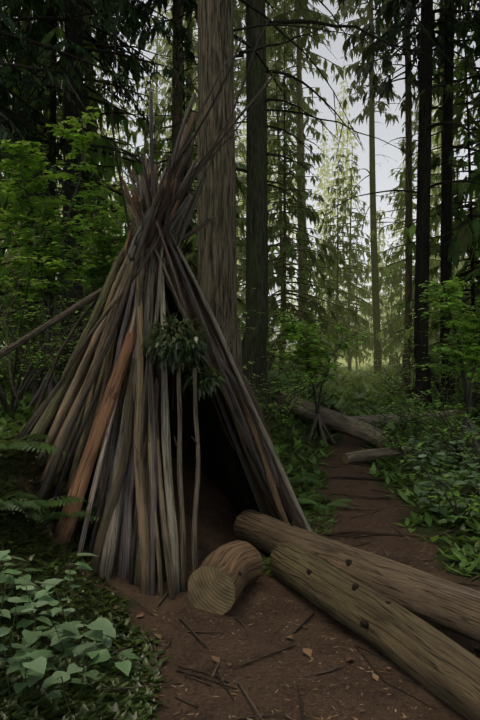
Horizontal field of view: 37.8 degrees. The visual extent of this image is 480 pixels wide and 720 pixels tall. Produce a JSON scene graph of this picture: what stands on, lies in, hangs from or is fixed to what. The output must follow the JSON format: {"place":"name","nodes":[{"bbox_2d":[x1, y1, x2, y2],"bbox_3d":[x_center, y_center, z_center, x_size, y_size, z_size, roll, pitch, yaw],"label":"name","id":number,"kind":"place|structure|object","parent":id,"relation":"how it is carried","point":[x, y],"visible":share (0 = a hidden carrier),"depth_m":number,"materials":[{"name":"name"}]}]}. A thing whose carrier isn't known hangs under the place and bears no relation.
{"place":"outdoors","nodes":[
{"label":"outdoors","id":0,"kind":"place"},
{"bbox_2d":[0,611,167,719],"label":"ground cover","id":1,"kind":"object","parent":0,"point":[132,705],"depth_m":3.03,"materials":[{"name":"green plant"}]},
{"bbox_2d":[0,349,479,719],"bbox_3d":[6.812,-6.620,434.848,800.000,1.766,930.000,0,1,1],"label":"ground","id":2,"kind":"structure","parent":0,"point":[211,493],"depth_m":3.83,"materials":[{"name":"brown soil"}]},
{"bbox_2d":[0,106,25,313],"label":"tree","id":3,"kind":"object","parent":2,"relation":"on","point":[4,260],"visible":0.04,"depth_m":29.45,"materials":[{"name":"green plant"}]},
{"bbox_2d":[0,201,47,405],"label":"trunk","id":4,"kind":"object","parent":2,"relation":"on","point":[17,399],"visible":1,"depth_m":6.23,"materials":[{"name":"brown plant"}]},
{"bbox_2d":[0,8,48,342],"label":"young conifer","id":5,"kind":"object","parent":2,"relation":"on","point":[6,203],"visible":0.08,"depth_m":18.12,"materials":[{"name":"green plant"}]},
{"bbox_2d":[0,491,57,519],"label":"fern","id":6,"kind":"object","parent":2,"relation":"on","point":[10,503],"visible":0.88,"depth_m":4.01,"materials":[{"name":"green plant"}]},
{"bbox_2d":[0,5,63,222],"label":"tree","id":7,"kind":"object","parent":2,"relation":"on","point":[36,74],"visible":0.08,"depth_m":14.87,"materials":[{"name":"green plant"}]},
{"bbox_2d":[0,288,77,384],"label":"bush","id":8,"kind":"object","parent":2,"relation":"on","point":[13,323],"visible":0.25,"depth_m":10.86,"materials":[{"name":"green plant"}]},
{"bbox_2d":[0,434,78,462],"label":"fern","id":9,"kind":"object","parent":2,"relation":"on","point":[20,443],"visible":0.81,"depth_m":4.45,"materials":[{"name":"green plant"}]},
{"bbox_2d":[0,292,87,373],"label":"bush","id":10,"kind":"object","parent":2,"relation":"on","point":[29,326],"visible":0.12,"depth_m":12.98,"materials":[{"name":"green plant"}]},
{"bbox_2d":[0,297,90,383],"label":"bush","id":11,"kind":"object","parent":2,"relation":"on","point":[1,329],"visible":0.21,"depth_m":12.13,"materials":[{"name":"green plant"}]},
{"bbox_2d":[0,445,92,561],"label":"ground cover","id":12,"kind":"object","parent":2,"relation":"on","point":[10,454],"visible":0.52,"depth_m":4.29,"materials":[{"name":"green plant"}]},
{"bbox_2d":[0,275,95,394],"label":"bush","id":13,"kind":"object","parent":2,"relation":"on","point":[34,388],"visible":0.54,"depth_m":8.98,"materials":[{"name":"green plant"}]},
{"bbox_2d":[0,494,96,533],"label":"fern","id":14,"kind":"object","parent":2,"relation":"on","point":[33,514],"visible":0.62,"depth_m":4.08,"materials":[{"name":"green plant"}]},
{"bbox_2d":[0,256,97,418],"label":"bush","id":15,"kind":"object","parent":2,"relation":"on","point":[27,384],"visible":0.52,"depth_m":7.21,"materials":[{"name":"green plant"}]},
{"bbox_2d":[0,106,119,407],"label":"sapling","id":16,"kind":"object","parent":2,"relation":"on","point":[47,268],"visible":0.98,"depth_m":8.28,"materials":[{"name":"green plant"}]},
{"bbox_2d":[0,2,120,335],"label":"tree","id":17,"kind":"object","parent":2,"relation":"on","point":[11,231],"visible":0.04,"depth_m":21.66,"materials":[{"name":"green plant"}]},
{"bbox_2d":[13,11,111,347],"bbox_3d":[-5.996,-18.885,19.683,5.276,39.294,4.800,1,2,34],"label":"conifer","id":18,"kind":"object","parent":2,"relation":"on","point":[30,23],"visible":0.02,"depth_m":19.87,"materials":[{"name":"green plant"}]},
{"bbox_2d":[0,75,127,351],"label":"young conifer","id":19,"kind":"object","parent":2,"relation":"on","point":[91,215],"visible":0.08,"depth_m":19.24,"materials":[{"name":"green plant"}]},
{"bbox_2d":[0,494,141,719],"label":"ground cover","id":20,"kind":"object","parent":2,"relation":"on","point":[50,570],"depth_m":3.58,"materials":[{"name":"green plant"}]},
{"bbox_2d":[0,548,140,715],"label":"herb","id":21,"kind":"object","parent":20,"relation":"on","point":[32,671],"visible":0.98,"depth_m":3.05,"materials":[{"name":"green plant"}]},
{"bbox_2d":[44,505,100,522],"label":"fern","id":22,"kind":"object","parent":2,"relation":"on","point":[58,514],"visible":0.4,"depth_m":4.30,"materials":[{"name":"green plant"}]},
{"bbox_2d":[0,0,153,241],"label":"tree","id":23,"kind":"object","parent":2,"relation":"on","point":[18,123],"visible":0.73,"depth_m":11.26,"materials":[{"name":"green plant"}]},
{"bbox_2d":[0,0,177,379],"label":"tree","id":24,"kind":"object","parent":2,"relation":"on","point":[107,165],"visible":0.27,"depth_m":13.81,"materials":[{"name":"green plant"}]},
{"bbox_2d":[20,1,171,256],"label":"conifer","id":25,"kind":"object","parent":2,"relation":"on","point":[85,18],"visible":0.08,"depth_m":21.56,"materials":[{"name":"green plant"}]},
{"bbox_2d":[0,0,195,379],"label":"tree","id":26,"kind":"object","parent":2,"relation":"on","point":[72,43],"visible":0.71,"depth_m":12.06,"materials":[{"name":"green plant"}]},
{"bbox_2d":[60,123,137,311],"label":"young conifer","id":27,"kind":"object","parent":2,"relation":"on","point":[120,146],"depth_m":27.73,"materials":[{"name":"green plant"}]},
{"bbox_2d":[67,199,134,315],"bbox_3d":[-1.624,-0.744,9.422,1.423,2.814,1.320,-1,1,-31],"label":"shrub","id":28,"kind":"object","parent":2,"relation":"on","point":[105,249],"visible":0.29,"depth_m":9.23,"materials":[{"name":"green plant"}]},
{"bbox_2d":[83,11,129,175],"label":"conifer","id":29,"kind":"object","parent":2,"relation":"on","point":[107,97],"visible":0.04,"depth_m":46.53,"materials":[{"name":"green plant"}]},
{"bbox_2d":[103,91,136,240],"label":"tree","id":30,"kind":"object","parent":2,"relation":"on","point":[124,138],"visible":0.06,"depth_m":39.05,"materials":[{"name":"green plant"}]},
{"bbox_2d":[115,91,171,241],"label":"tree","id":31,"kind":"object","parent":2,"relation":"on","point":[156,111],"visible":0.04,"depth_m":24.34,"materials":[{"name":"green plant"}]},
{"bbox_2d":[49,275,255,336],"bbox_3d":[-1.197,-0.259,8.745,2.319,1.833,3.151,0,1,-24],"label":"bush","id":32,"kind":"object","parent":2,"relation":"on","point":[62,295],"visible":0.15,"depth_m":8.47,"materials":[{"name":"green plant"}]},
{"bbox_2d":[0,4,311,600],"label":"stick shelter","id":33,"kind":"object","parent":2,"relation":"on","point":[84,410],"visible":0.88,"depth_m":4.83,"materials":[{"name":"brown wood"}]},
{"bbox_2d":[140,311,213,373],"bbox_3d":[-0.417,-0.113,4.673,0.520,0.431,0.526,0,1,1],"label":"leafy branch","id":34,"kind":"object","parent":33,"relation":"attached to","point":[169,353],"visible":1,"depth_m":4.58,"materials":[{"name":"green plant"}]},
{"bbox_2d":[181,361,226,400],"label":"leafy branch","id":35,"kind":"object","parent":33,"relation":"attached to","point":[206,383],"visible":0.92,"depth_m":4.76,"materials":[{"name":"green plant"}]},
{"bbox_2d":[128,4,185,183],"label":"conifer","id":36,"kind":"object","parent":2,"relation":"on","point":[167,134],"visible":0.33,"depth_m":44.90,"materials":[{"name":"green plant"}]},
{"bbox_2d":[138,0,197,269],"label":"conifer","id":37,"kind":"object","parent":2,"relation":"on","point":[189,79],"visible":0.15,"depth_m":20.38,"materials":[{"name":"grey plant"}]},
{"bbox_2d":[94,5,245,339],"bbox_3d":[-1.629,-4.763,18.170,4.497,11.176,4.300,-1,-1,-16],"label":"tree","id":38,"kind":"object","parent":2,"relation":"on","point":[188,252],"visible":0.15,"depth_m":18.04,"materials":[{"name":"green plant"}]},
{"bbox_2d":[152,0,197,184],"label":"conifer","id":39,"kind":"object","parent":2,"relation":"on","point":[169,14],"visible":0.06,"depth_m":52.79,"materials":[{"name":"green plant"}]},
{"bbox_2d":[84,272,266,582],"bbox_3d":[-0.536,0.305,5.331,1.385,2.317,1.665,1,1,40],"label":"shelter interior","id":40,"kind":"object","parent":2,"relation":"on","point":[224,468],"visible":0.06,"depth_m":5.67,"materials":[{"name":"black plant"}]},
{"bbox_2d":[83,0,270,270],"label":"tree","id":41,"kind":"object","parent":2,"relation":"on","point":[177,109],"visible":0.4,"depth_m":15.33,"materials":[{"name":"green plant"}]},
{"bbox_2d":[148,87,245,330],"bbox_3d":[-1.782,-4.017,21.624,3.884,9.660,4.062,-2,3,5],"label":"young conifer","id":42,"kind":"object","parent":2,"relation":"on","point":[194,214],"visible":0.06,"depth_m":21.68,"materials":[{"name":"green plant"}]},
{"bbox_2d":[157,0,243,249],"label":"conifer","id":43,"kind":"object","parent":2,"relation":"on","point":[163,100],"visible":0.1,"depth_m":36.10,"materials":[{"name":"green plant"}]},
{"bbox_2d":[188,540,262,614],"bbox_3d":[-0.076,1.298,4.207,0.314,0.325,0.529,0,1,23],"label":"log stump","id":44,"kind":"object","parent":2,"relation":"on","point":[221,577],"visible":0.98,"depth_m":4.00,"materials":[{"name":"brown wood"}]},
{"bbox_2d":[192,108,272,333],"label":"young conifer","id":45,"kind":"object","parent":2,"relation":"on","point":[243,153],"visible":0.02,"depth_m":29.36,"materials":[{"name":"green plant"}]},
{"bbox_2d":[197,0,271,256],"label":"conifer","id":46,"kind":"object","parent":2,"relation":"on","point":[239,23],"visible":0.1,"depth_m":26.75,"materials":[{"name":"green plant"}]},
{"bbox_2d":[195,33,274,334],"bbox_3d":[-0.534,-7.848,34.017,4.676,17.189,4.815,0,1,14],"label":"young conifer","id":47,"kind":"object","parent":2,"relation":"on","point":[241,145],"visible":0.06,"depth_m":33.93,"materials":[{"name":"green plant"}]},
{"bbox_2d":[0,354,476,433],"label":"ground cover","id":48,"kind":"object","parent":2,"relation":"on","point":[350,384],"visible":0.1,"depth_m":17.18,"materials":[{"name":"green plant"}]},
{"bbox_2d":[0,372,479,575],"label":"ground cover","id":49,"kind":"object","parent":2,"relation":"on","point":[458,552],"visible":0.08,"depth_m":7.86,"materials":[{"name":"green plant"}]},
{"bbox_2d":[7,443,479,719],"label":"dead leaves","id":50,"kind":"object","parent":2,"relation":"on","point":[307,651],"visible":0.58,"depth_m":3.44,"materials":[{"name":"brown plant"}]},
{"bbox_2d":[193,0,300,295],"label":"conifer","id":51,"kind":"object","parent":2,"relation":"on","point":[241,73],"visible":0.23,"depth_m":28.92,"materials":[{"name":"grey plant"}]},
{"bbox_2d":[237,312,292,367],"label":"bush","id":52,"kind":"object","parent":2,"relation":"on","point":[268,356],"visible":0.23,"depth_m":18.69,"materials":[{"name":"green plant"}]},
{"bbox_2d":[236,1,295,298],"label":"conifer","id":53,"kind":"object","parent":2,"relation":"on","point":[273,119],"visible":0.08,"depth_m":36.76,"materials":[{"name":"green plant"}]},
{"bbox_2d":[241,85,292,340],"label":"conifer","id":54,"kind":"object","parent":2,"relation":"on","point":[281,152],"visible":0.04,"depth_m":54.48,"materials":[{"name":"green plant"}]},
{"bbox_2d":[259,550,275,577],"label":"plants","id":55,"kind":"object","parent":2,"relation":"on","point":[266,559],"visible":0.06,"depth_m":4.73,"materials":[{"name":"green plant"}]},
{"bbox_2d":[242,351,316,397],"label":"bush","id":56,"kind":"object","parent":2,"relation":"on","point":[250,362],"visible":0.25,"depth_m":8.45,"materials":[{"name":"green plant"}]},
{"bbox_2d":[245,376,317,431],"bbox_3d":[0.628,0.645,10.030,1.186,0.863,1.408,1,1,45],"label":"bush","id":57,"kind":"object","parent":2,"relation":"on","point":[283,421],"visible":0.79,"depth_m":9.87,"materials":[{"name":"green plant"}]},
{"bbox_2d":[150,0,417,405],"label":"tree","id":58,"kind":"object","parent":2,"relation":"on","point":[257,181],"visible":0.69,"depth_m":11.75,"materials":[{"name":"brown plant"}]},
{"bbox_2d":[159,0,445,206],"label":"tree branches","id":59,"kind":"object","parent":58,"relation":"attached to","point":[289,21],"visible":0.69,"depth_m":11.61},
{"bbox_2d":[273,234,296,354],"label":"young conifer","id":60,"kind":"object","parent":2,"relation":"on","point":[286,302],"visible":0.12,"depth_m":53.01,"materials":[{"name":"green plant"}]},
{"bbox_2d":[248,373,328,421],"bbox_3d":[0.272,0.486,9.202,1.646,0.936,1.196,0,1,24],"label":"bush","id":61,"kind":"object","parent":2,"relation":"on","point":[280,406],"visible":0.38,"depth_m":9.09,"materials":[{"name":"green plant"}]},
{"bbox_2d":[237,2,344,370],"bbox_3d":[1.457,-5.385,22.906,3.899,12.427,3.810,-1,1,-37],"label":"young conifer","id":62,"kind":"object","parent":2,"relation":"on","point":[287,252],"visible":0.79,"depth_m":22.84,"materials":[{"name":"green plant"}]},
{"bbox_2d":[274,132,309,353],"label":"conifer","id":63,"kind":"object","parent":2,"relation":"on","point":[293,222],"visible":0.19,"depth_m":80.86,"materials":[{"name":"green plant"}]},
{"bbox_2d":[236,15,358,364],"bbox_3d":[1.354,-5.995,25.843,5.054,13.617,5.285,-1,0,28],"label":"young conifer","id":64,"kind":"object","parent":2,"relation":"on","point":[321,270],"visible":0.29,"depth_m":25.92,"materials":[{"name":"green plant"}]},
{"bbox_2d":[265,0,330,370],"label":"pale tree","id":65,"kind":"object","parent":2,"relation":"on","point":[298,14],"visible":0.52,"depth_m":24.72,"materials":[{"name":"green plant"}]},
{"bbox_2d":[272,478,337,535],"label":"plants","id":66,"kind":"object","parent":2,"relation":"on","point":[312,513],"visible":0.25,"depth_m":6.29,"materials":[{"name":"green plant"}]},
{"bbox_2d":[287,472,324,484],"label":"fern","id":67,"kind":"object","parent":2,"relation":"on","point":[305,478],"visible":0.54,"depth_m":7.55,"materials":[{"name":"green plant"}]},
{"bbox_2d":[266,0,351,350],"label":"conifer","id":68,"kind":"object","parent":2,"relation":"on","point":[304,105],"visible":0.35,"depth_m":30.73,"materials":[{"name":"green plant"}]},
{"bbox_2d":[284,362,345,400],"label":"bush","id":69,"kind":"object","parent":2,"relation":"on","point":[316,389],"visible":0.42,"depth_m":12.45,"materials":[{"name":"green plant"}]},
{"bbox_2d":[268,308,371,444],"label":"sapling","id":70,"kind":"object","parent":2,"relation":"on","point":[288,329],"visible":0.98,"depth_m":10.87,"materials":[{"name":"green plant"}]},
{"bbox_2d":[310,115,340,336],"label":"conifer","id":71,"kind":"object","parent":2,"relation":"on","point":[320,185],"visible":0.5,"depth_m":92.11,"materials":[{"name":"green plant"}]},
{"bbox_2d":[297,495,358,512],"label":"fern","id":72,"kind":"object","parent":2,"relation":"on","point":[320,507],"visible":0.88,"depth_m":6.46,"materials":[{"name":"green plant"}]},
{"bbox_2d":[197,0,459,369],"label":"tree","id":73,"kind":"object","parent":2,"relation":"on","point":[217,258],"visible":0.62,"depth_m":6.93,"materials":[{"name":"grey plant"}]},
{"bbox_2d":[273,390,388,447],"bbox_3d":[1.398,0.922,11.398,0.309,0.785,2.486,-1,1,-37],"label":"log","id":74,"kind":"object","parent":2,"relation":"on","point":[334,421],"visible":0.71,"depth_m":10.99,"materials":[{"name":"brown wood"}]},
{"bbox_2d":[302,211,369,363],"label":"young conifer","id":75,"kind":"object","parent":2,"relation":"on","point":[333,297],"visible":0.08,"depth_m":35.71,"materials":[{"name":"green plant"}]},
{"bbox_2d":[302,154,370,378],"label":"young conifer","id":76,"kind":"object","parent":2,"relation":"on","point":[347,278],"visible":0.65,"depth_m":29.07,"materials":[{"name":"green plant"}]},
{"bbox_2d":[323,66,358,354],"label":"conifer","id":77,"kind":"object","parent":2,"relation":"on","point":[348,152],"visible":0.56,"depth_m":85.50,"materials":[{"name":"green plant"}]},
{"bbox_2d":[312,146,395,373],"bbox_3d":[5.396,-4.454,33.544,4.249,11.421,4.369,0,1,24],"label":"young conifer","id":78,"kind":"object","parent":2,"relation":"on","point":[368,308],"visible":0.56,"depth_m":33.22,"materials":[{"name":"green plant"}]},
{"bbox_2d":[233,509,479,642],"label":"log","id":79,"kind":"object","parent":2,"relation":"on","point":[454,607],"visible":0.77,"depth_m":3.90,"materials":[{"name":"brown wood"}]},
{"bbox_2d":[331,226,384,370],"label":"young conifer","id":80,"kind":"object","parent":2,"relation":"on","point":[370,324],"visible":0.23,"depth_m":38.52,"materials":[{"name":"green plant"}]},
{"bbox_2d":[322,0,413,375],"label":"conifer","id":81,"kind":"object","parent":2,"relation":"on","point":[370,108],"visible":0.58,"depth_m":29.74,"materials":[{"name":"green plant"}]},
{"bbox_2d":[270,543,479,719],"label":"log","id":82,"kind":"object","parent":2,"relation":"on","point":[439,664],"visible":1,"depth_m":3.37,"materials":[{"name":"brown wood"}]},
{"bbox_2d":[341,445,410,463],"bbox_3d":[1.844,1.254,9.371,1.164,0.189,0.186,-1,1,-33],"label":"log","id":83,"kind":"object","parent":2,"relation":"on","point":[362,456],"visible":0.77,"depth_m":9.20,"materials":[{"name":"brown wood"}]},
{"bbox_2d":[353,210,401,353],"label":"young conifer","id":84,"kind":"object","parent":2,"relation":"on","point":[383,244],"visible":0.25,"depth_m":58.61,"materials":[{"name":"green plant"}]},
{"bbox_2d":[329,412,436,457],"bbox_3d":[2.186,1.037,9.501,1.792,0.654,0.936,-1,1,-27],"label":"bush","id":85,"kind":"object","parent":2,"relation":"on","point":[396,439],"visible":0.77,"depth_m":9.49,"materials":[{"name":"green plant"}]},
{"bbox_2d":[363,355,403,397],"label":"bush","id":86,"kind":"object","parent":2,"relation":"on","point":[382,377],"visible":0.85,"depth_m":18.39,"materials":[{"name":"green plant"}]},
{"bbox_2d":[351,388,425,433],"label":"bush","id":87,"kind":"object","parent":2,"relation":"on","point":[403,428],"visible":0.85,"depth_m":11.71,"materials":[{"name":"green plant"}]},
{"bbox_2d":[365,246,412,366],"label":"young conifer","id":88,"kind":"object","parent":2,"relation":"on","point":[385,288],"visible":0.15,"depth_m":37.20,"materials":[{"name":"green plant"}]},
{"bbox_2d":[314,0,479,409],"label":"tree","id":89,"kind":"object","parent":2,"relation":"on","point":[424,185],"visible":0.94,"depth_m":13.59,"materials":[{"name":"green plant"}]},
{"bbox_2d":[388,158,415,293],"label":"conifer","id":90,"kind":"object","parent":2,"relation":"on","point":[400,230],"visible":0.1,"depth_m":81.65,"materials":[{"name":"green plant"}]},
{"bbox_2d":[379,153,432,365],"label":"young conifer","id":91,"kind":"object","parent":2,"relation":"on","point":[396,306],"visible":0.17,"depth_m":32.47,"materials":[{"name":"green plant"}]},
{"bbox_2d":[336,0,479,388],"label":"tree","id":92,"kind":"object","parent":2,"relation":"on","point":[406,103],"visible":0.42,"depth_m":20.24,"materials":[{"name":"green plant"}]},
{"bbox_2d":[373,348,442,398],"bbox_3d":[3.709,0.395,16.156,1.911,1.327,1.880,0,1,-15],"label":"bush","id":93,"kind":"object","parent":2,"relation":"on","point":[402,372],"visible":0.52,"depth_m":16.05,"materials":[{"name":"green plant"}]},
{"bbox_2d":[350,409,471,425],"bbox_3d":[3.367,1.015,12.466,2.814,0.493,0.238,0,1,15],"label":"log","id":94,"kind":"object","parent":2,"relation":"on","point":[368,418],"visible":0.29,"depth_m":12.55,"materials":[{"name":"brown wood"}]},
{"bbox_2d":[365,77,469,370],"bbox_3d":[7.472,-6.172,29.983,5.060,14.346,5.292,2,1,-36],"label":"young conifer","id":95,"kind":"object","parent":2,"relation":"on","point":[394,282],"visible":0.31,"depth_m":29.54,"materials":[{"name":"green plant"}]},
{"bbox_2d":[368,0,479,397],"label":"tree","id":96,"kind":"object","parent":2,"relation":"on","point":[448,146],"visible":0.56,"depth_m":15.76,"materials":[{"name":"brown plant"}]},
{"bbox_2d":[378,327,475,406],"bbox_3d":[3.954,0.180,14.018,2.953,1.657,2.418,-1,1,-32],"label":"bush","id":97,"kind":"object","parent":2,"relation":"on","point":[438,387],"visible":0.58,"depth_m":14.03,"materials":[{"name":"green plant"}]},
{"bbox_2d":[377,377,479,461],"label":"bush","id":98,"kind":"object","parent":2,"relation":"on","point":[439,421],"visible":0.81,"depth_m":8.25,"materials":[{"name":"green plant"}]},
{"bbox_2d":[392,0,479,362],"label":"young conifer","id":99,"kind":"object","parent":2,"relation":"on","point":[435,219],"visible":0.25,"depth_m":19.77,"materials":[{"name":"green plant"}]},
{"bbox_2d":[394,442,479,525],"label":"bush","id":100,"kind":"object","parent":2,"relation":"on","point":[449,493],"visible":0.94,"depth_m":5.88,"materials":[{"name":"green plant"}]},
{"bbox_2d":[395,12,479,392],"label":"young conifer","id":101,"kind":"object","parent":2,"relation":"on","point":[456,211],"visible":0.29,"depth_m":16.91,"materials":[{"name":"green plant"}]},
{"bbox_2d":[398,0,479,419],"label":"tree","id":102,"kind":"object","parent":2,"relation":"on","point":[477,48],"visible":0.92,"depth_m":12.04,"materials":[{"name":"green plant"}]},
{"bbox_2d":[412,4,467,359],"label":"conifer","id":103,"kind":"object","parent":2,"relation":"on","point":[438,169],"visible":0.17,"depth_m":54.48,"materials":[{"name":"green plant"}]},
{"bbox_2d":[403,393,479,470],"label":"bush","id":104,"kind":"object","parent":2,"relation":"on","point":[464,415],"visible":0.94,"depth_m":7.55,"materials":[{"name":"green plant"}]},
{"bbox_2d":[407,420,479,486],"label":"shrub","id":105,"kind":"object","parent":2,"relation":"on","point":[442,453],"visible":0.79,"depth_m":7.78,"materials":[{"name":"green plant"}]},
{"bbox_2d":[412,356,474,406],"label":"bush","id":106,"kind":"object","parent":2,"relation":"on","point":[472,398],"visible":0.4,"depth_m":12.87,"materials":[{"name":"green plant"}]},
{"bbox_2d":[408,276,479,452],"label":"sapling","id":107,"kind":"object","parent":2,"relation":"on","point":[457,351],"visible":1,"depth_m":8.89,"materials":[{"name":"green plant"}]},
{"bbox_2d":[408,457,479,529],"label":"leafy plant","id":108,"kind":"object","parent":2,"relation":"on","point":[450,480],"visible":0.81,"depth_m":6.20,"materials":[{"name":"green plant"}]},
{"bbox_2d":[413,0,479,388],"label":"young conifer","id":109,"kind":"object","parent":2,"relation":"on","point":[464,239],"visible":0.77,"depth_m":13.26,"materials":[{"name":"green plant"}]},
{"bbox_2d":[0,0,479,348],"label":"sky","id":110,"kind":"structure","parent":0,"point":[384,182],"materials":[{"name":"white"}]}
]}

